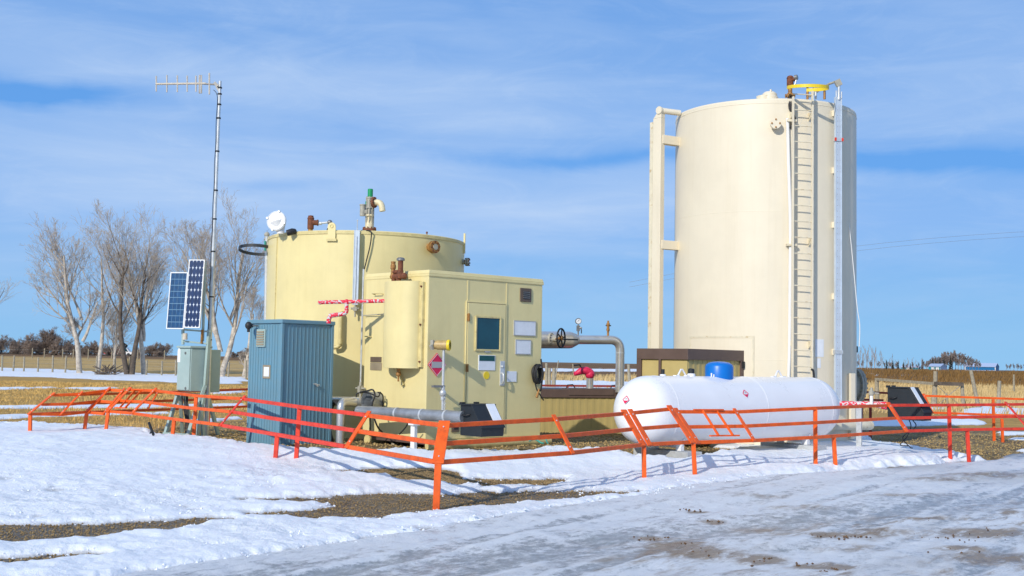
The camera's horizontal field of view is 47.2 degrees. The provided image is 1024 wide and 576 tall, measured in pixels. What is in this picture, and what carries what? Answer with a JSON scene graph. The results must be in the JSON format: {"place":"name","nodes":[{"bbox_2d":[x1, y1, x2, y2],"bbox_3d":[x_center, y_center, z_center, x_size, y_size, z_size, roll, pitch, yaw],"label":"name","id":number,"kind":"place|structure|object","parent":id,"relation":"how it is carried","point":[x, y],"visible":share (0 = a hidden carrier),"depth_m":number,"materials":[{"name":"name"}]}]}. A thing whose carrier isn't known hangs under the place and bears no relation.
{"place":"outdoors","nodes":[
{"label":"outdoors","id":0,"kind":"place"},
{"bbox_2d":[0,380,247,429],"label":"dry grass","id":1,"kind":"structure","parent":0,"point":[52,389],"depth_m":42.68,"materials":[{"name":"plant"}]},
{"bbox_2d":[0,468,638,562],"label":"strip gravel","id":2,"kind":"structure","parent":0,"point":[458,477],"depth_m":12.29,"materials":[{"name":"brown gravel"}]},
{"bbox_2d":[0,352,1023,562],"bbox_3d":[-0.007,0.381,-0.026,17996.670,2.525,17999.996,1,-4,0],"label":"ground","id":3,"kind":"structure","parent":0,"point":[154,363],"depth_m":26.07,"materials":[{"name":"brown plant"}]},
{"bbox_2d":[0,278,20,302],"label":"bare tree","id":4,"kind":"object","parent":3,"relation":"on","point":[7,290],"visible":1,"depth_m":85.72,"materials":[{"name":"grey plant"}]},
{"bbox_2d":[0,335,24,353],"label":"bare shrub","id":5,"kind":"object","parent":3,"relation":"on","point":[11,343],"visible":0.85,"depth_m":179.24,"materials":[{"name":"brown plant"}]},
{"bbox_2d":[18,327,73,354],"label":"bare shrub","id":6,"kind":"object","parent":3,"relation":"on","point":[47,339],"visible":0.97,"depth_m":159.49,"materials":[{"name":"brown plant"}]},
{"bbox_2d":[20,214,114,372],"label":"bare tree","id":7,"kind":"object","parent":3,"relation":"on","point":[73,325],"visible":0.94,"depth_m":81.62,"materials":[{"name":"grey plant"}]},
{"bbox_2d":[27,387,108,430],"bbox_3d":[-7.926,2.357,20.974,0.256,1.151,1.487,-2,-5,41],"label":"guard rail","id":8,"kind":"object","parent":3,"relation":"on","point":[30,414],"visible":0.94,"depth_m":20.94,"materials":[{"name":"orange metal"}]},
{"bbox_2d":[64,344,87,354],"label":"bare shrub","id":9,"kind":"object","parent":3,"relation":"on","point":[84,350],"visible":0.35,"depth_m":184.78,"materials":[{"name":"brown plant"}]},
{"bbox_2d":[8,348,164,359],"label":"wire fence","id":10,"kind":"object","parent":3,"relation":"on","point":[62,350],"visible":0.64,"depth_m":129.68,"materials":[{"name":"grey wood"}]},
{"bbox_2d":[47,221,144,370],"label":"bare tree","id":11,"kind":"object","parent":3,"relation":"on","point":[103,324],"visible":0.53,"depth_m":82.43,"materials":[{"name":"grey plant"}]},
{"bbox_2d":[84,340,109,355],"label":"bare shrub","id":12,"kind":"object","parent":3,"relation":"on","point":[93,348],"visible":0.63,"depth_m":194.10,"materials":[{"name":"brown plant"}]},
{"bbox_2d":[74,289,138,370],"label":"bare tree","id":13,"kind":"object","parent":3,"relation":"on","point":[113,322],"visible":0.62,"depth_m":87.59,"materials":[{"name":"grey plant"}]},
{"bbox_2d":[92,342,120,355],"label":"bare shrub","id":14,"kind":"object","parent":3,"relation":"on","point":[108,353],"visible":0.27,"depth_m":199.15,"materials":[{"name":"brown plant"}]},
{"bbox_2d":[1,355,246,377],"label":"wire fence","id":15,"kind":"object","parent":3,"relation":"on","point":[96,360],"visible":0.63,"depth_m":81.58,"materials":[{"name":"grey wood"}]},
{"bbox_2d":[119,348,131,355],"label":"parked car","id":16,"kind":"object","parent":3,"relation":"on","point":[128,353],"visible":0.29,"depth_m":263.67,"materials":[{"name":"white metal"}]},
{"bbox_2d":[78,201,182,373],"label":"bare tree","id":17,"kind":"object","parent":3,"relation":"on","point":[120,338],"visible":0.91,"depth_m":80.93,"materials":[{"name":"grey plant"}]},
{"bbox_2d":[89,200,176,373],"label":"bare tree","id":18,"kind":"object","parent":3,"relation":"on","point":[131,274],"visible":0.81,"depth_m":81.69,"materials":[{"name":"grey plant"}]},
{"bbox_2d":[38,388,247,421],"bbox_3d":[-6.957,2.563,23.035,0.300,1.157,5.741,-1,-4,32],"label":"guard rail","id":19,"kind":"object","parent":3,"relation":"on","point":[171,400],"visible":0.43,"depth_m":23.11,"materials":[{"name":"orange metal"}]},
{"bbox_2d":[148,422,154,435],"bbox_3d":[-5.652,2.200,18.327,0.174,0.210,0.067,-2,-5,41],"label":"steel stake","id":20,"kind":"object","parent":3,"relation":"in","point":[151,429],"visible":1,"depth_m":18.32,"materials":[{"name":"grey metal"}]},
{"bbox_2d":[136,342,167,356],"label":"bare shrub","id":21,"kind":"object","parent":3,"relation":"on","point":[150,350],"visible":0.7,"depth_m":209.38,"materials":[{"name":"brown plant"}]},
{"bbox_2d":[153,342,173,356],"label":"bare shrub","id":22,"kind":"object","parent":3,"relation":"on","point":[168,347],"visible":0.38,"depth_m":214.45,"materials":[{"name":"brown plant"}]},
{"bbox_2d":[104,387,241,434],"bbox_3d":[-5.628,2.244,19.507,0.635,1.086,4.663,4,-5,-40],"label":"guard rail","id":23,"kind":"object","parent":3,"relation":"on","point":[195,421],"visible":0.88,"depth_m":19.66,"materials":[{"name":"orange metal"}]},
{"bbox_2d":[155,73,221,435],"bbox_3d":[-5.705,-0.538,20.318,1.169,6.471,0.083,1,-4,0],"label":"antenna mast","id":24,"kind":"object","parent":3,"relation":"on","point":[213,251],"visible":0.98,"depth_m":20.35,"materials":[{"name":"metal"}]},
{"bbox_2d":[163,260,220,435],"bbox_3d":[-5.568,1.083,20.337,0.924,3.111,1.339,0,-4,19],"label":"solar stand","id":25,"kind":"object","parent":3,"relation":"on","point":[186,300],"visible":0.8,"depth_m":20.05,"materials":[{"name":"paint"}]},
{"bbox_2d":[156,181,273,376],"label":"bare tree","id":26,"kind":"object","parent":3,"relation":"on","point":[203,247],"visible":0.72,"depth_m":79.68,"materials":[{"name":"grey plant"}]},
{"bbox_2d":[231,351,245,357],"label":"bare shrub","id":27,"kind":"object","parent":3,"relation":"on","point":[234,355],"visible":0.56,"depth_m":219.80,"materials":[{"name":"brown plant"}]},
{"bbox_2d":[238,282,263,377],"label":"bare tree","id":28,"kind":"object","parent":3,"relation":"on","point":[244,357],"visible":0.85,"depth_m":78.90,"materials":[{"name":"grey plant"}]},
{"bbox_2d":[245,319,334,444],"bbox_3d":[-3.487,1.513,18.003,0.942,2.030,1.173,-2,-5,44],"label":"utility cabinet","id":29,"kind":"object","parent":3,"relation":"on","point":[290,361],"visible":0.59,"depth_m":17.76,"materials":[{"name":"blue metal"}]},
{"bbox_2d":[219,395,365,457],"bbox_3d":[-3.031,2.081,15.630,0.400,1.149,4.517,3,-4,-31],"label":"guard rail","id":30,"kind":"object","parent":3,"relation":"on","point":[298,422],"visible":0.88,"depth_m":15.46,"materials":[{"name":"orange metal"}]},
{"bbox_2d":[331,399,344,441],"bbox_3d":[-2.732,2.080,18.114,0.372,0.718,0.112,-2,-5,44],"label":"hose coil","id":31,"kind":"object","parent":3,"relation":"on","point":[335,401],"visible":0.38,"depth_m":18.13,"materials":[{"name":"black rubber"}]},
{"bbox_2d":[238,189,469,438],"bbox_3d":[-2.686,0.627,21.144,3.713,4.486,3.841,-2,-5,37],"label":"storage tank","id":32,"kind":"object","parent":3,"relation":"on","point":[305,272],"visible":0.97,"depth_m":19.72,"materials":[{"name":"beige metal"}]},
{"bbox_2d":[355,406,463,448],"bbox_3d":[-1.512,2.078,16.900,2.049,0.695,0.239,-2,-5,38],"label":"ground pipe","id":33,"kind":"object","parent":3,"relation":"on","point":[434,415],"visible":0.72,"depth_m":16.73,"materials":[{"name":"metal"}]},
{"bbox_2d":[459,402,505,436],"bbox_3d":[-0.426,1.826,16.341,0.485,0.460,0.498,4,-5,-43],"label":"sloped bin","id":34,"kind":"object","parent":33,"relation":"attached to","point":[475,411],"visible":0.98,"depth_m":16.23,"materials":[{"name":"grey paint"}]},
{"bbox_2d":[0,465,818,573],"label":"snow crumbs","id":35,"kind":"object","parent":3,"relation":"on","point":[346,540],"visible":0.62,"depth_m":11.54,"materials":[{"name":"white snow"}]},
{"bbox_2d":[355,257,551,449],"bbox_3d":[-0.913,1.043,18.505,2.790,2.860,2.052,4,-5,-43],"label":"equipment cabin","id":36,"kind":"object","parent":3,"relation":"on","point":[441,340],"visible":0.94,"depth_m":17.84,"materials":[{"name":"beige metal"}]},
{"bbox_2d":[318,299,383,322],"bbox_3d":[-2.393,0.334,17.787,1.118,0.419,0.120,1,-4,3],"label":"taped pipe","id":37,"kind":"object","parent":36,"relation":"attached to","point":[346,302],"visible":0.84,"depth_m":17.77,"materials":[{"name":"red metal"}]},
{"bbox_2d":[332,391,381,443],"bbox_3d":[-2.631,2.067,18.337,1.235,0.937,1.499,4,-5,-44],"label":"insulated pipe","id":38,"kind":"object","parent":36,"relation":"attached to","point":[365,400],"visible":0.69,"depth_m":17.70,"materials":[{"name":"metal"}]},
{"bbox_2d":[353,389,407,434],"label":"loose cables","id":39,"kind":"object","parent":38,"relation":"hanging from","point":[374,395],"visible":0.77,"depth_m":17.62,"materials":[{"name":"black rubber"}]},
{"bbox_2d":[465,303,505,419],"bbox_3d":[-0.385,1.224,17.975,0.802,1.968,0.099,4,-5,-43],"label":"door","id":40,"kind":"structure","parent":36,"relation":"in","point":[485,359],"depth_m":18.00,"materials":[{"name":"yellow paint"}]},
{"bbox_2d":[531,359,543,400],"bbox_3d":[0.431,1.463,18.687,0.269,0.668,0.162,4,-5,-43],"label":"hose coil","id":41,"kind":"object","parent":36,"relation":"attached to","point":[540,377],"visible":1,"depth_m":18.65,"materials":[{"name":"black rubber"}]},
{"bbox_2d":[344,409,646,509],"bbox_3d":[0.234,2.028,13.710,3.839,1.144,2.209,3,-4,-33],"label":"guard rail","id":42,"kind":"object","parent":3,"relation":"on","point":[440,443],"visible":0.91,"depth_m":12.92,"materials":[{"name":"orange metal"}]},
{"bbox_2d":[0,367,1023,575],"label":"snow cover","id":43,"kind":"object","parent":3,"relation":"on","point":[136,470],"visible":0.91,"depth_m":13.59,"materials":[{"name":"white snow"}]},
{"bbox_2d":[87,387,125,414],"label":"guard rail","id":44,"kind":"object","parent":43,"relation":"on","point":[89,411],"visible":1,"depth_m":21.31,"materials":[{"name":"orange metal"}]},
{"bbox_2d":[93,364,128,374],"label":"brush pile","id":45,"kind":"object","parent":43,"relation":"on","point":[106,371],"visible":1,"depth_m":78.75,"materials":[{"name":"brown plant"}]},
{"bbox_2d":[627,364,630,381],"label":"fence post","id":46,"kind":"object","parent":43,"relation":"on","point":[628,372],"visible":0.71,"depth_m":71.75,"materials":[{"name":"brown wood"}]},
{"bbox_2d":[545,363,547,384],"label":"fence post","id":47,"kind":"object","parent":3,"relation":"on","point":[546,373],"visible":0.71,"depth_m":69.75,"materials":[{"name":"brown wood"}]},
{"bbox_2d":[548,368,550,384],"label":"fence post","id":48,"kind":"object","parent":3,"relation":"on","point":[549,376],"visible":0.71,"depth_m":69.73,"materials":[{"name":"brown wood"}]},
{"bbox_2d":[551,368,555,384],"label":"fence post","id":49,"kind":"object","parent":3,"relation":"on","point":[553,376],"visible":0.71,"depth_m":69.72,"materials":[{"name":"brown wood"}]},
{"bbox_2d":[542,385,614,387],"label":"guard rail","id":50,"kind":"object","parent":3,"relation":"on","point":[568,386],"visible":0.08,"depth_m":27.89,"materials":[{"name":"red metal"}]},
{"bbox_2d":[540,384,621,433],"bbox_3d":[1.570,2.505,24.348,3.060,1.035,1.380,2,-4,-22],"label":"pipe enclosure","id":51,"kind":"object","parent":3,"relation":"on","point":[560,402],"visible":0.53,"depth_m":23.55,"materials":[{"name":"beige metal"}]},
{"bbox_2d":[541,318,624,391],"bbox_3d":[1.160,1.325,23.346,2.498,1.487,0.741,3,-4,-32],"label":"insulated pipe","id":52,"kind":"object","parent":51,"relation":"attached to","point":[562,338],"visible":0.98,"depth_m":23.67,"materials":[{"name":"metal"}]},
{"bbox_2d":[573,364,594,387],"bbox_3d":[1.458,1.847,23.788,0.449,0.604,0.196,2,-4,-11],"label":"taped valve","id":53,"kind":"object","parent":51,"relation":"on","point":[588,373],"visible":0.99,"depth_m":23.74,"materials":[{"name":"metal"}]},
{"bbox_2d":[154,420,1023,459],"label":"loose gravel","id":54,"kind":"structure","parent":3,"relation":"on","point":[610,440],"depth_m":22.21,"materials":[{"name":"gravel"}]},
{"bbox_2d":[543,372,635,387],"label":"field straw","id":55,"kind":"object","parent":3,"relation":"on","point":[609,378],"visible":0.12,"depth_m":88.04,"materials":[{"name":"beige plant"}]},
{"bbox_2d":[627,405,696,474],"bbox_3d":[1.955,2.159,15.419,0.463,1.209,1.104,-3,-5,45],"label":"guard rail","id":56,"kind":"object","parent":3,"relation":"on","point":[642,429],"visible":0.91,"depth_m":15.53,"materials":[{"name":"orange metal"}]},
{"bbox_2d":[636,348,744,377],"bbox_3d":[3.240,1.857,21.197,1.160,1.490,1.722,-3,-5,45],"label":"valve enclosure","id":57,"kind":"object","parent":3,"relation":"on","point":[655,361],"visible":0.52,"depth_m":20.69,"materials":[{"name":"beige metal"}]},
{"bbox_2d":[613,361,839,457],"bbox_3d":[3.531,1.948,18.737,4.915,1.538,1.120,4,-5,-39],"label":"propane tank","id":58,"kind":"object","parent":3,"relation":"on","point":[718,385],"visible":0.78,"depth_m":18.07,"materials":[{"name":"white metal"}]},
{"bbox_2d":[648,75,873,444],"bbox_3d":[5.100,-0.350,23.073,3.838,6.997,3.533,-2,-5,37],"label":"storage tank","id":59,"kind":"object","parent":3,"relation":"on","point":[763,245],"visible":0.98,"depth_m":21.68,"materials":[{"name":"beige metal"}]},
{"bbox_2d":[674,402,907,464],"bbox_3d":[4.410,2.368,17.523,5.491,1.253,0.587,4,-5,-42],"label":"guard rail","id":60,"kind":"object","parent":3,"relation":"on","point":[815,422],"visible":0.94,"depth_m":16.98,"materials":[{"name":"orange metal"}]},
{"bbox_2d":[839,387,887,445],"bbox_3d":[6.120,2.356,20.601,0.958,1.223,0.305,0,-4,12],"label":"taped pipe","id":61,"kind":"object","parent":3,"relation":"on","point":[859,424],"visible":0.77,"depth_m":20.58,"materials":[{"name":"red metal"}]},
{"bbox_2d":[862,391,887,437],"bbox_3d":[8.030,2.949,27.080,1.409,1.184,0.449,1,-4,0],"label":"guard rail","id":62,"kind":"object","parent":3,"relation":"on","point":[870,412],"visible":0.27,"depth_m":27.25,"materials":[{"name":"red paint"}]},
{"bbox_2d":[886,385,932,420],"bbox_3d":[6.891,1.995,20.375,0.366,0.590,0.718,4,-5,-43],"label":"sloped bin","id":63,"kind":"object","parent":3,"relation":"on","point":[905,395],"visible":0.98,"depth_m":20.27,"materials":[{"name":"grey paint"}]},
{"bbox_2d":[900,420,916,448],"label":"dangling cables","id":64,"kind":"object","parent":63,"relation":"hanging from","point":[907,436],"visible":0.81,"depth_m":20.27,"materials":[{"name":"black rubber"}]},
{"bbox_2d":[901,366,920,369],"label":"farm shed","id":65,"kind":"structure","parent":3,"relation":"on","point":[914,368],"depth_m":618.82,"materials":[{"name":"grey paint"}]},
{"bbox_2d":[875,371,964,407],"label":"timber gate","id":66,"kind":"structure","parent":3,"relation":"on","point":[934,383],"depth_m":45.82,"materials":[{"name":"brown wood"}]},
{"bbox_2d":[929,364,946,369],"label":"farmhouse","id":67,"kind":"object","parent":3,"relation":"on","point":[938,366],"visible":0.76,"depth_m":620.10,"materials":[{"name":"white paint"}]},
{"bbox_2d":[857,366,1023,386],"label":"stubble","id":68,"kind":"object","parent":3,"relation":"on","point":[943,375],"visible":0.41,"depth_m":116.58,"materials":[{"name":"brown plant"}]},
{"bbox_2d":[863,380,1023,414],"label":"tall straw","id":69,"kind":"object","parent":3,"relation":"on","point":[987,390],"visible":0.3,"depth_m":65.11,"materials":[{"name":"beige plant"}]},
{"bbox_2d":[942,352,946,363],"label":"leafless tree","id":70,"kind":"object","parent":3,"relation":"on","point":[944,355],"visible":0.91,"depth_m":698.52,"materials":[{"name":"plant"}]},
{"bbox_2d":[945,351,954,368],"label":"leafless tree","id":71,"kind":"object","parent":3,"relation":"on","point":[947,358],"visible":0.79,"depth_m":710.53,"materials":[{"name":"plant"}]},
{"bbox_2d":[947,352,954,364],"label":"leafless tree","id":72,"kind":"object","parent":3,"relation":"on","point":[952,358],"visible":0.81,"depth_m":704.43,"materials":[{"name":"plant"}]},
{"bbox_2d":[889,402,1023,461],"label":"guard rail","id":73,"kind":"object","parent":3,"relation":"on","point":[949,428],"visible":0.88,"depth_m":20.32,"materials":[{"name":"orange metal"}]},
{"bbox_2d":[954,352,961,369],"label":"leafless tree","id":74,"kind":"object","parent":3,"relation":"on","point":[956,360],"visible":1,"depth_m":702.15,"materials":[{"name":"plant"}]},
{"bbox_2d":[922,394,1023,441],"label":"guard rail","id":75,"kind":"object","parent":3,"relation":"on","point":[983,414],"visible":0.64,"depth_m":26.76,"materials":[{"name":"orange metal"}]},
{"bbox_2d":[969,370,979,406],"bbox_3d":[18.486,4.075,46.856,0.462,1.607,0.162,1,-4,0],"label":"fence post","id":76,"kind":"object","parent":3,"relation":"on","point":[974,388],"visible":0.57,"depth_m":46.81,"materials":[{"name":"brown wood"}]},
{"bbox_2d":[963,363,998,370],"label":"barn","id":77,"kind":"structure","parent":3,"relation":"on","point":[991,366],"depth_m":798.53,"materials":[{"name":"blue metal"}]},
{"bbox_2d":[996,381,1000,407],"bbox_3d":[19.427,4.277,46.844,0.213,1.150,0.162,1,-4,0],"label":"fence post","id":78,"kind":"object","parent":3,"relation":"on","point":[998,391],"visible":0.71,"depth_m":46.80,"materials":[{"name":"white wood"}]},
{"bbox_2d":[1013,374,1014,391],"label":"fence post","id":79,"kind":"object","parent":3,"relation":"on","point":[1014,382],"visible":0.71,"depth_m":74.75,"materials":[{"name":"brown wood"}]},
{"bbox_2d":[0,0,1023,370],"label":"sky","id":80,"kind":"structure","parent":0,"point":[520,128],"materials":[{"name":"blue"}]},
{"bbox_2d":[116,453,1023,575],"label":"icy road","id":81,"kind":"structure","parent":0,"point":[780,519],"depth_m":10.16,"materials":[{"name":"white ice"}]},
{"bbox_2d":[633,508,1012,571],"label":"dirt clods","id":82,"kind":"object","parent":81,"relation":"on","point":[769,558],"visible":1,"depth_m":10.16,"materials":[{"name":"brown soil"}]},
{"bbox_2d":[632,237,1008,286],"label":"power line","id":83,"kind":"object","parent":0,"point":[885,247],"visible":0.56,"depth_m":95.44,"materials":[{"name":"metal"}]},
{"bbox_2d":[633,232,1011,281],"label":"power line","id":84,"kind":"object","parent":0,"point":[898,241],"visible":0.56,"depth_m":95.47,"materials":[{"name":"metal"}]},
{"bbox_2d":[960,354,966,365],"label":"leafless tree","id":85,"kind":"object","parent":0,"point":[963,361],"visible":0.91,"depth_m":729.70,"materials":[{"name":"plant"}]}
]}

